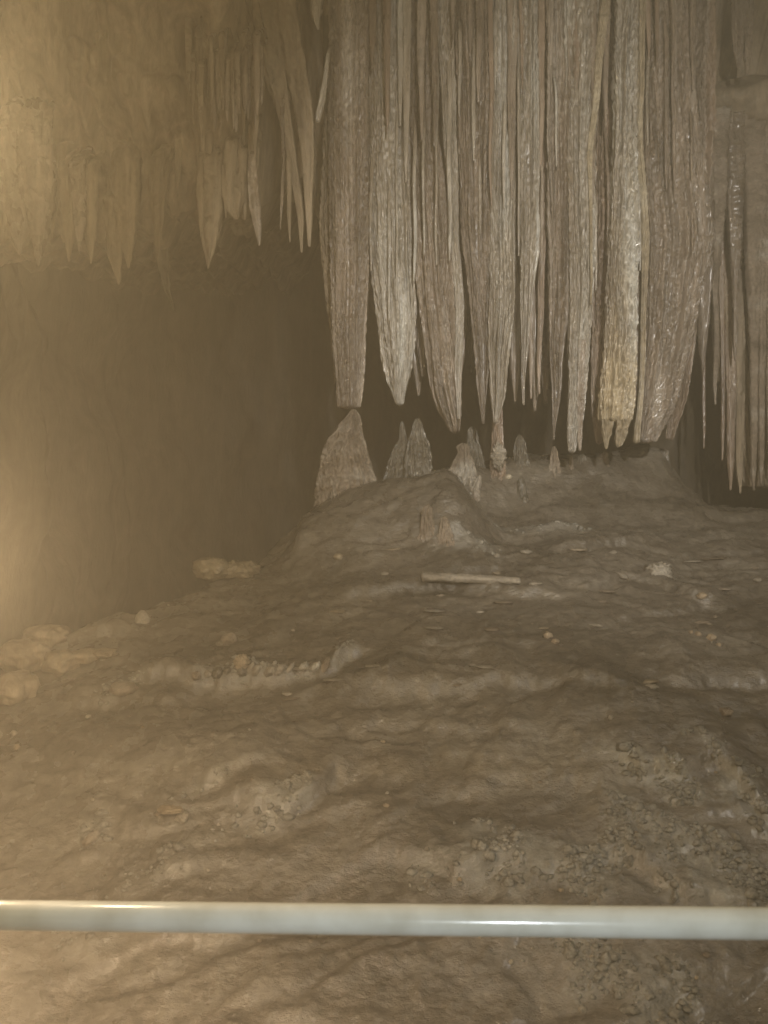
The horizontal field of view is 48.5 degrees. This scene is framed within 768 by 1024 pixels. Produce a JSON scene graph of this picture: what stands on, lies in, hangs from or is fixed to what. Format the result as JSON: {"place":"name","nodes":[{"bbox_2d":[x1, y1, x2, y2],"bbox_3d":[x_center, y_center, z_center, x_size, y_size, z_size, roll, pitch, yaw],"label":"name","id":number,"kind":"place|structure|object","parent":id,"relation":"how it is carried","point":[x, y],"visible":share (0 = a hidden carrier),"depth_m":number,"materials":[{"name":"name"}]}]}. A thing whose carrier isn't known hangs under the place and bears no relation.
{"place":"outdoors","nodes":[
{"label":"outdoors","id":0,"kind":"place"},
{"bbox_2d":[0,444,767,1023],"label":"cave floor","id":1,"kind":"structure","parent":0,"point":[442,760],"depth_m":3.45,"materials":[{"name":"stone"}]},
{"bbox_2d":[0,669,39,705],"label":"boulder","id":2,"kind":"object","parent":1,"relation":"on","point":[19,686],"visible":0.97,"depth_m":3.79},
{"bbox_2d":[0,638,50,672],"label":"boulder","id":3,"kind":"object","parent":1,"relation":"on","point":[23,653],"visible":0.78,"depth_m":4.00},
{"bbox_2d":[22,624,71,647],"bbox_3d":[-1.688,0.627,4.276,0.234,0.129,0.248,0,0,0],"label":"boulder","id":4,"kind":"object","parent":1,"relation":"on","point":[51,635],"visible":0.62,"depth_m":4.19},
{"bbox_2d":[40,649,79,676],"bbox_3d":[-1.534,0.712,4.048,0.192,0.122,0.190,0,0,0],"label":"boulder","id":5,"kind":"object","parent":1,"relation":"on","point":[56,663],"visible":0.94,"depth_m":3.99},
{"bbox_2d":[109,681,138,696],"bbox_3d":[-1.165,0.790,3.820,0.131,0.066,0.131,0,0,0],"label":"rock","id":6,"kind":"object","parent":1,"relation":"on","point":[121,688],"visible":1,"depth_m":3.78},
{"bbox_2d":[191,557,228,581],"bbox_3d":[-0.979,0.322,4.809,0.229,0.142,0.232,0,0,0],"label":"rock","id":7,"kind":"object","parent":1,"relation":"on","point":[212,569],"visible":0.98,"depth_m":4.74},
{"bbox_2d":[225,560,261,578],"bbox_3d":[-0.832,0.331,4.893,0.268,0.118,0.272,0,0,0],"label":"rock","id":8,"kind":"object","parent":1,"relation":"on","point":[238,569],"visible":0.83,"depth_m":4.81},
{"bbox_2d":[313,409,376,506],"bbox_3d":[-0.228,-0.134,5.494,0.634,1.057,0.660,0,0,0],"label":"stalagmite","id":9,"kind":"object","parent":1,"relation":"on","point":[345,462],"visible":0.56,"depth_m":5.38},
{"bbox_2d":[383,421,407,479],"bbox_3d":[0.095,-0.150,5.904,0.379,0.949,0.409,0,0,0],"label":"stalagmite","id":10,"kind":"object","parent":1,"relation":"on","point":[395,465],"visible":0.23,"depth_m":5.83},
{"bbox_2d":[51,477,767,1023],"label":"popcorn calcite","id":11,"kind":"object","parent":1,"relation":"on","point":[611,957],"visible":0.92,"depth_m":3.04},
{"bbox_2d":[404,418,432,477],"bbox_3d":[0.229,-0.157,5.765,0.275,0.947,0.335,0,0,0],"label":"stalagmite","id":12,"kind":"object","parent":1,"relation":"on","point":[418,457],"visible":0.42,"depth_m":5.68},
{"bbox_2d":[417,504,434,542],"bbox_3d":[0.254,0.212,4.917,0.139,0.516,0.155,0,0,0],"label":"stalagmite","id":13,"kind":"object","parent":1,"relation":"on","point":[427,524],"visible":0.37,"depth_m":4.88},
{"bbox_2d":[437,516,454,546],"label":"stalagmite","id":14,"kind":"object","parent":1,"relation":"on","point":[445,534],"visible":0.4,"depth_m":4.84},
{"bbox_2d":[449,443,477,487],"bbox_3d":[0.490,-0.074,5.800,0.480,0.787,0.491,0,0,0],"label":"stalagmite","id":15,"kind":"object","parent":1,"relation":"on","point":[462,465],"visible":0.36,"depth_m":5.74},
{"bbox_2d":[421,571,520,583],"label":"broken stalactite","id":16,"kind":"object","parent":1,"relation":"on","point":[429,576],"visible":1,"depth_m":4.54},
{"bbox_2d":[466,426,485,467],"bbox_3d":[0.645,-0.223,6.058,0.251,0.769,0.288,0,0,0],"label":"stalagmite","id":17,"kind":"object","parent":1,"relation":"on","point":[472,440],"visible":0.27,"depth_m":6.01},
{"bbox_2d":[489,410,505,480],"bbox_3d":[0.776,-0.388,5.856,0.130,0.760,0.163,0,0,0],"label":"stalagmite","id":18,"kind":"object","parent":1,"relation":"on","point":[497,435],"visible":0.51,"depth_m":5.82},
{"bbox_2d":[490,442,506,471],"bbox_3d":[0.776,-0.376,5.782,0.114,0.208,0.120,0,0,0],"label":"nodule cluster","id":19,"kind":"object","parent":18,"relation":"attached to","point":[498,455],"visible":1,"depth_m":5.75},
{"bbox_2d":[512,435,529,468],"bbox_3d":[0.942,-0.155,5.966,0.272,0.768,0.314,0,0,0],"label":"stalagmite","id":20,"kind":"object","parent":1,"relation":"on","point":[520,456],"visible":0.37,"depth_m":5.92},
{"bbox_2d":[643,561,672,578],"bbox_3d":[1.532,0.330,4.782,0.168,0.114,0.172,0,0,0],"label":"rock","id":21,"kind":"object","parent":1,"relation":"on","point":[660,568],"visible":0.73,"depth_m":4.73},
{"bbox_2d":[0,900,767,939],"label":"handrail","id":22,"kind":"object","parent":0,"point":[630,922],"visible":1,"depth_m":1.14,"materials":[{"name":"metal"}]},
{"bbox_2d":[0,243,767,646],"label":"cave wall","id":23,"kind":"structure","parent":0,"point":[154,447],"depth_m":9.01,"materials":[{"name":"stone"}]},
{"bbox_2d":[0,0,767,298],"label":"cave ceiling","id":24,"kind":"structure","parent":0,"point":[126,79],"depth_m":5.10,"materials":[{"name":"stone"}]},
{"bbox_2d":[0,96,28,254],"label":"stalactite","id":25,"kind":"object","parent":24,"relation":"hanging from","point":[12,204],"visible":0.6,"depth_m":4.75},
{"bbox_2d":[15,96,56,265],"bbox_3d":[-1.961,-2.009,4.916,0.211,1.248,0.421,0,0,0],"label":"stalactite","id":26,"kind":"object","parent":24,"relation":"hanging from","point":[36,167],"visible":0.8,"depth_m":4.76},
{"bbox_2d":[57,116,82,261],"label":"stalactite","id":27,"kind":"object","parent":24,"relation":"hanging from","point":[65,203],"visible":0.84,"depth_m":4.88},
{"bbox_2d":[68,115,92,252],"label":"stalactite","id":28,"kind":"object","parent":24,"relation":"hanging from","point":[77,163],"visible":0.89,"depth_m":4.88},
{"bbox_2d":[86,119,106,263],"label":"stalactite","id":29,"kind":"object","parent":24,"relation":"hanging from","point":[93,166],"visible":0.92,"depth_m":4.93},
{"bbox_2d":[102,188,122,284],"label":"stalactite","id":30,"kind":"object","parent":24,"relation":"hanging from","point":[114,251],"visible":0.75,"depth_m":4.95},
{"bbox_2d":[110,138,142,268],"bbox_3d":[-1.518,-1.931,5.110,0.187,1.015,0.421,0,0,0],"label":"stalactite","id":31,"kind":"object","parent":24,"relation":"hanging from","point":[126,162],"visible":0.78,"depth_m":4.96},
{"bbox_2d":[149,144,175,261],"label":"stalactite","id":32,"kind":"object","parent":24,"relation":"hanging from","point":[162,158],"visible":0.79,"depth_m":5.03},
{"bbox_2d":[151,242,175,311],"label":"stalactite","id":33,"kind":"object","parent":24,"relation":"hanging from","point":[162,263],"visible":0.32,"depth_m":5.58},
{"bbox_2d":[190,18,196,123],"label":"stalactite","id":34,"kind":"object","parent":24,"relation":"hanging from","point":[192,71],"visible":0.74,"depth_m":4.79},
{"bbox_2d":[196,152,204,231],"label":"stalactite","id":35,"kind":"object","parent":24,"relation":"hanging from","point":[200,182],"visible":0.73,"depth_m":5.03},
{"bbox_2d":[197,25,207,137],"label":"stalactite","id":36,"kind":"object","parent":24,"relation":"hanging from","point":[201,73],"visible":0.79,"depth_m":4.78},
{"bbox_2d":[196,145,223,268],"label":"stalactite","id":37,"kind":"object","parent":24,"relation":"hanging from","point":[213,200],"visible":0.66,"depth_m":5.06},
{"bbox_2d":[208,33,215,112],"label":"stalactite","id":38,"kind":"object","parent":24,"relation":"hanging from","point":[211,51],"visible":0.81,"depth_m":4.77},
{"bbox_2d":[218,27,228,108],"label":"stalactite","id":39,"kind":"object","parent":24,"relation":"hanging from","point":[221,41],"visible":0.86,"depth_m":4.75},
{"bbox_2d":[225,23,232,120],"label":"stalactite","id":40,"kind":"object","parent":24,"relation":"hanging from","point":[227,79],"visible":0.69,"depth_m":4.78},
{"bbox_2d":[223,136,239,198],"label":"stalactite","id":41,"kind":"object","parent":24,"relation":"hanging from","point":[230,147],"visible":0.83,"depth_m":5.03},
{"bbox_2d":[222,135,244,219],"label":"stalactite","id":42,"kind":"object","parent":24,"relation":"hanging from","point":[234,204],"visible":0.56,"depth_m":5.07},
{"bbox_2d":[230,2,238,128],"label":"stalactite","id":43,"kind":"object","parent":24,"relation":"hanging from","point":[233,47],"visible":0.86,"depth_m":4.78},
{"bbox_2d":[234,19,242,113],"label":"stalactite","id":44,"kind":"object","parent":24,"relation":"hanging from","point":[237,55],"visible":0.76,"depth_m":4.74},
{"bbox_2d":[241,13,252,112],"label":"stalactite","id":45,"kind":"object","parent":24,"relation":"hanging from","point":[244,64],"visible":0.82,"depth_m":4.82},
{"bbox_2d":[248,127,261,245],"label":"stalactite","id":46,"kind":"object","parent":24,"relation":"hanging from","point":[254,199],"visible":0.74,"depth_m":5.07},
{"bbox_2d":[253,1,263,114],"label":"stalactite","id":47,"kind":"object","parent":24,"relation":"hanging from","point":[257,57],"visible":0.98,"depth_m":4.75},
{"bbox_2d":[252,0,303,252],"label":"stalactite","id":48,"kind":"object","parent":24,"relation":"hanging from","point":[275,77],"visible":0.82,"depth_m":5.21},
{"bbox_2d":[280,80,287,229],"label":"stalactite","id":49,"kind":"object","parent":24,"relation":"hanging from","point":[282,110],"visible":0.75,"depth_m":5.19},
{"bbox_2d":[286,135,294,241],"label":"stalactite","id":50,"kind":"object","parent":24,"relation":"hanging from","point":[289,181],"visible":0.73,"depth_m":5.19},
{"bbox_2d":[274,0,315,246],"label":"stalactite","id":51,"kind":"object","parent":24,"relation":"hanging from","point":[287,17],"visible":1,"depth_m":5.18},
{"bbox_2d":[316,9,332,122],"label":"stalactite","id":52,"kind":"object","parent":24,"relation":"hanging from","point":[320,107],"visible":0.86,"depth_m":5.29},
{"bbox_2d":[322,15,328,113],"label":"stalactite","id":53,"kind":"object","parent":24,"relation":"hanging from","point":[325,45],"visible":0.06,"depth_m":5.87},
{"bbox_2d":[319,114,334,383],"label":"stalactite","id":54,"kind":"object","parent":24,"relation":"hanging from","point":[324,232],"visible":0.42,"depth_m":5.68},
{"bbox_2d":[326,0,369,409],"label":"stalactite","id":55,"kind":"object","parent":24,"relation":"hanging from","point":[348,130],"visible":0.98,"depth_m":5.46},
{"bbox_2d":[383,0,390,133],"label":"stalactite","id":56,"kind":"object","parent":24,"relation":"hanging from","point":[386,18],"visible":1,"depth_m":5.43},
{"bbox_2d":[369,0,417,405],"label":"drapery","id":57,"kind":"object","parent":24,"relation":"hanging from","point":[397,335],"visible":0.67,"depth_m":5.55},
{"bbox_2d":[368,124,373,270],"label":"stalactite","id":58,"kind":"object","parent":57,"relation":"attached to","point":[371,187],"visible":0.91,"depth_m":5.49},
{"bbox_2d":[387,140,390,320],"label":"stalactite","id":59,"kind":"object","parent":57,"relation":"attached to","point":[389,239],"visible":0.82,"depth_m":5.49},
{"bbox_2d":[395,86,398,299],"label":"stalactite","id":60,"kind":"object","parent":57,"relation":"attached to","point":[396,160],"visible":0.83,"depth_m":5.50},
{"bbox_2d":[396,0,402,125],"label":"stalactite","id":61,"kind":"object","parent":24,"relation":"hanging from","point":[399,23],"visible":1,"depth_m":5.49},
{"bbox_2d":[402,0,411,182],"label":"stalactite","id":62,"kind":"object","parent":24,"relation":"hanging from","point":[406,8],"visible":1,"depth_m":5.48},
{"bbox_2d":[417,0,426,139],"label":"stalactite","id":63,"kind":"object","parent":24,"relation":"hanging from","point":[421,25],"visible":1,"depth_m":5.43},
{"bbox_2d":[415,127,438,376],"bbox_3d":[0.264,-2.962,5.805,0.265,4.089,0.282,0,0,0],"label":"stalactite","id":64,"kind":"object","parent":24,"relation":"hanging from","point":[420,346],"visible":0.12,"depth_m":5.77},
{"bbox_2d":[429,0,438,146],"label":"stalactite","id":65,"kind":"object","parent":24,"relation":"hanging from","point":[433,11],"visible":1,"depth_m":5.42},
{"bbox_2d":[409,0,461,433],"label":"drapery","id":66,"kind":"object","parent":24,"relation":"hanging from","point":[435,291],"visible":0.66,"depth_m":5.56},
{"bbox_2d":[412,83,416,281],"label":"stalactite","id":67,"kind":"object","parent":66,"relation":"attached to","point":[414,190],"visible":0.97,"depth_m":5.48},
{"bbox_2d":[421,121,425,254],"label":"stalactite","id":68,"kind":"object","parent":66,"relation":"attached to","point":[423,177],"visible":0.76,"depth_m":5.47},
{"bbox_2d":[434,71,438,264],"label":"stalactite","id":69,"kind":"object","parent":66,"relation":"attached to","point":[436,190],"visible":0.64,"depth_m":5.47},
{"bbox_2d":[446,52,452,260],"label":"stalactite","id":70,"kind":"object","parent":66,"relation":"attached to","point":[449,130],"visible":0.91,"depth_m":5.50},
{"bbox_2d":[438,0,464,419],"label":"stalactite","id":71,"kind":"object","parent":66,"relation":"attached to","point":[445,46],"visible":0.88,"depth_m":5.54},
{"bbox_2d":[458,19,462,116],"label":"stalactite","id":72,"kind":"object","parent":24,"relation":"hanging from","point":[460,50],"visible":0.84,"depth_m":5.50},
{"bbox_2d":[462,249,474,372],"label":"stalactite","id":73,"kind":"object","parent":24,"relation":"hanging from","point":[471,344],"visible":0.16,"depth_m":5.85},
{"bbox_2d":[471,37,475,160],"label":"stalactite","id":74,"kind":"object","parent":24,"relation":"hanging from","point":[473,99],"visible":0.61,"depth_m":5.47},
{"bbox_2d":[454,0,494,423],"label":"stalactite","id":75,"kind":"object","parent":24,"relation":"hanging from","point":[475,246],"visible":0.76,"depth_m":5.54},
{"bbox_2d":[475,0,483,101],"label":"stalactite","id":76,"kind":"object","parent":24,"relation":"hanging from","point":[479,14],"visible":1,"depth_m":5.42},
{"bbox_2d":[487,0,493,205],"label":"stalactite","id":77,"kind":"object","parent":24,"relation":"hanging from","point":[490,47],"visible":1,"depth_m":5.46},
{"bbox_2d":[488,0,516,423],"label":"stalactite","id":78,"kind":"object","parent":24,"relation":"hanging from","point":[502,263],"visible":0.71,"depth_m":5.53},
{"bbox_2d":[502,93,506,208],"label":"stalactite","id":79,"kind":"object","parent":24,"relation":"hanging from","point":[504,123],"visible":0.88,"depth_m":5.48},
{"bbox_2d":[506,0,517,198],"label":"stalactite","id":80,"kind":"object","parent":24,"relation":"hanging from","point":[511,77],"visible":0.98,"depth_m":5.47},
{"bbox_2d":[509,8,521,401],"bbox_3d":[0.892,-2.881,5.820,0.195,4.263,0.259,0,0,0],"label":"stalactite","id":81,"kind":"object","parent":24,"relation":"hanging from","point":[514,357],"visible":0.16,"depth_m":5.78},
{"bbox_2d":[517,13,519,255],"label":"stalactite","id":82,"kind":"object","parent":24,"relation":"hanging from","point":[518,124],"visible":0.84,"depth_m":5.49},
{"bbox_2d":[518,0,524,92],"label":"stalactite","id":83,"kind":"object","parent":24,"relation":"hanging from","point":[521,26],"visible":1,"depth_m":5.47},
{"bbox_2d":[516,0,539,404],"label":"stalactite","id":84,"kind":"object","parent":24,"relation":"hanging from","point":[529,156],"visible":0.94,"depth_m":5.48},
{"bbox_2d":[528,237,547,411],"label":"stalactite","id":85,"kind":"object","parent":24,"relation":"hanging from","point":[534,374],"visible":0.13,"depth_m":5.76},
{"bbox_2d":[537,0,544,189],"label":"stalactite","id":86,"kind":"object","parent":24,"relation":"hanging from","point":[541,29],"visible":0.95,"depth_m":5.50},
{"bbox_2d":[536,124,546,394],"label":"stalactite","id":87,"kind":"object","parent":24,"relation":"hanging from","point":[540,299],"visible":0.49,"depth_m":5.64},
{"bbox_2d":[540,116,543,277],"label":"stalactite","id":88,"kind":"object","parent":24,"relation":"hanging from","point":[541,208],"visible":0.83,"depth_m":5.48},
{"bbox_2d":[540,245,550,402],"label":"stalactite","id":89,"kind":"object","parent":24,"relation":"hanging from","point":[545,375],"visible":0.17,"depth_m":5.87},
{"bbox_2d":[544,0,570,439],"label":"stalactite","id":90,"kind":"object","parent":24,"relation":"hanging from","point":[557,224],"visible":0.92,"depth_m":5.51},
{"bbox_2d":[562,0,599,452],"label":"drapery","id":91,"kind":"object","parent":24,"relation":"hanging from","point":[580,309],"visible":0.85,"depth_m":5.48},
{"bbox_2d":[577,339,585,450],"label":"stalactite","id":92,"kind":"object","parent":91,"relation":"hanging from","point":[580,400],"visible":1,"depth_m":5.48},
{"bbox_2d":[589,0,596,203],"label":"stalactite","id":93,"kind":"object","parent":24,"relation":"hanging from","point":[594,36],"visible":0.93,"depth_m":5.45},
{"bbox_2d":[590,2,614,443],"bbox_3d":[1.487,-2.674,5.678,0.229,4.452,0.261,0,0,0],"label":"stalactite","id":94,"kind":"object","parent":24,"relation":"hanging from","point":[597,327],"visible":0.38,"depth_m":5.63},
{"bbox_2d":[602,11,610,126],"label":"stalactite","id":95,"kind":"object","parent":24,"relation":"hanging from","point":[605,66],"visible":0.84,"depth_m":5.45},
{"bbox_2d":[597,0,640,448],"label":"drapery","id":96,"kind":"object","parent":24,"relation":"hanging from","point":[617,392],"visible":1,"depth_m":5.38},
{"bbox_2d":[587,0,610,303],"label":"stalactite","id":97,"kind":"object","parent":96,"relation":"attached to","point":[604,8],"visible":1,"depth_m":5.43},
{"bbox_2d":[634,0,715,443],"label":"drapery","id":98,"kind":"object","parent":24,"relation":"hanging from","point":[677,274],"visible":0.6,"depth_m":5.54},
{"bbox_2d":[633,0,649,443],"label":"stalactite","id":99,"kind":"object","parent":98,"relation":"attached to","point":[645,236],"visible":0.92,"depth_m":5.46},
{"bbox_2d":[645,32,649,145],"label":"stalactite","id":100,"kind":"object","parent":98,"relation":"attached to","point":[647,92],"visible":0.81,"depth_m":5.50},
{"bbox_2d":[662,16,668,189],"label":"stalactite","id":101,"kind":"object","parent":98,"relation":"attached to","point":[666,87],"visible":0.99,"depth_m":5.49},
{"bbox_2d":[670,90,676,190],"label":"stalactite","id":102,"kind":"object","parent":98,"relation":"attached to","point":[674,128],"visible":0.83,"depth_m":5.47},
{"bbox_2d":[689,101,693,255],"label":"stalactite","id":103,"kind":"object","parent":98,"relation":"attached to","point":[691,147],"visible":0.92,"depth_m":5.50},
{"bbox_2d":[666,0,716,439],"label":"drapery","id":104,"kind":"object","parent":24,"relation":"hanging from","point":[711,121],"visible":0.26,"depth_m":5.77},
{"bbox_2d":[695,0,708,157],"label":"stalactite","id":105,"kind":"object","parent":24,"relation":"hanging from","point":[701,40],"visible":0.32,"depth_m":5.70},
{"bbox_2d":[697,135,715,371],"bbox_3d":[2.226,-3.052,5.940,0.188,4.152,0.240,0,0,0],"label":"stalactite","id":106,"kind":"object","parent":24,"relation":"hanging from","point":[703,320],"visible":0.23,"depth_m":5.91},
{"bbox_2d":[718,219,726,460],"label":"stalactite","id":107,"kind":"object","parent":24,"relation":"hanging from","point":[721,292],"visible":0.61,"depth_m":6.33},
{"bbox_2d":[730,0,744,68],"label":"stalactite","id":108,"kind":"object","parent":24,"relation":"hanging from","point":[737,17],"visible":1,"depth_m":5.73},
{"bbox_2d":[715,74,767,125],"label":"rock ledge","id":109,"kind":"object","parent":24,"relation":"attached to","point":[748,94],"visible":0.38,"depth_m":6.04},
{"bbox_2d":[711,106,731,403],"bbox_3d":[2.386,-1.829,6.148,0.184,2.109,0.192,0,0,0],"label":"stalactite","id":110,"kind":"object","parent":109,"relation":"hanging from","point":[722,131],"visible":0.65,"depth_m":6.11},
{"bbox_2d":[725,111,746,359],"bbox_3d":[2.528,-1.973,6.153,0.181,1.763,0.190,0,0,0],"label":"stalactite","id":111,"kind":"object","parent":109,"relation":"hanging from","point":[734,210],"visible":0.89,"depth_m":6.10},
{"bbox_2d":[710,256,767,487],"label":"drapery","id":112,"kind":"object","parent":109,"relation":"hanging from","point":[747,480],"visible":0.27,"depth_m":6.35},
{"bbox_2d":[724,234,739,490],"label":"stalactite","id":113,"kind":"object","parent":112,"relation":"hanging from","point":[730,379],"visible":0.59,"depth_m":6.33},
{"bbox_2d":[735,224,746,492],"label":"stalactite","id":114,"kind":"object","parent":112,"relation":"hanging from","point":[740,424],"visible":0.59,"depth_m":6.33},
{"bbox_2d":[743,114,767,490],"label":"stalactite","id":115,"kind":"object","parent":109,"relation":"hanging from","point":[755,209],"visible":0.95,"depth_m":6.11},
{"bbox_2d":[757,126,767,484],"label":"stalactite","id":116,"kind":"object","parent":109,"relation":"hanging from","point":[762,352],"visible":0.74,"depth_m":6.13},
{"bbox_2d":[765,132,767,453],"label":"stalactite","id":117,"kind":"object","parent":109,"relation":"hanging from","point":[766,373],"visible":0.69,"depth_m":6.13},
{"bbox_2d":[743,0,753,74],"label":"stalactite","id":118,"kind":"object","parent":24,"relation":"hanging from","point":[748,28],"visible":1,"depth_m":5.73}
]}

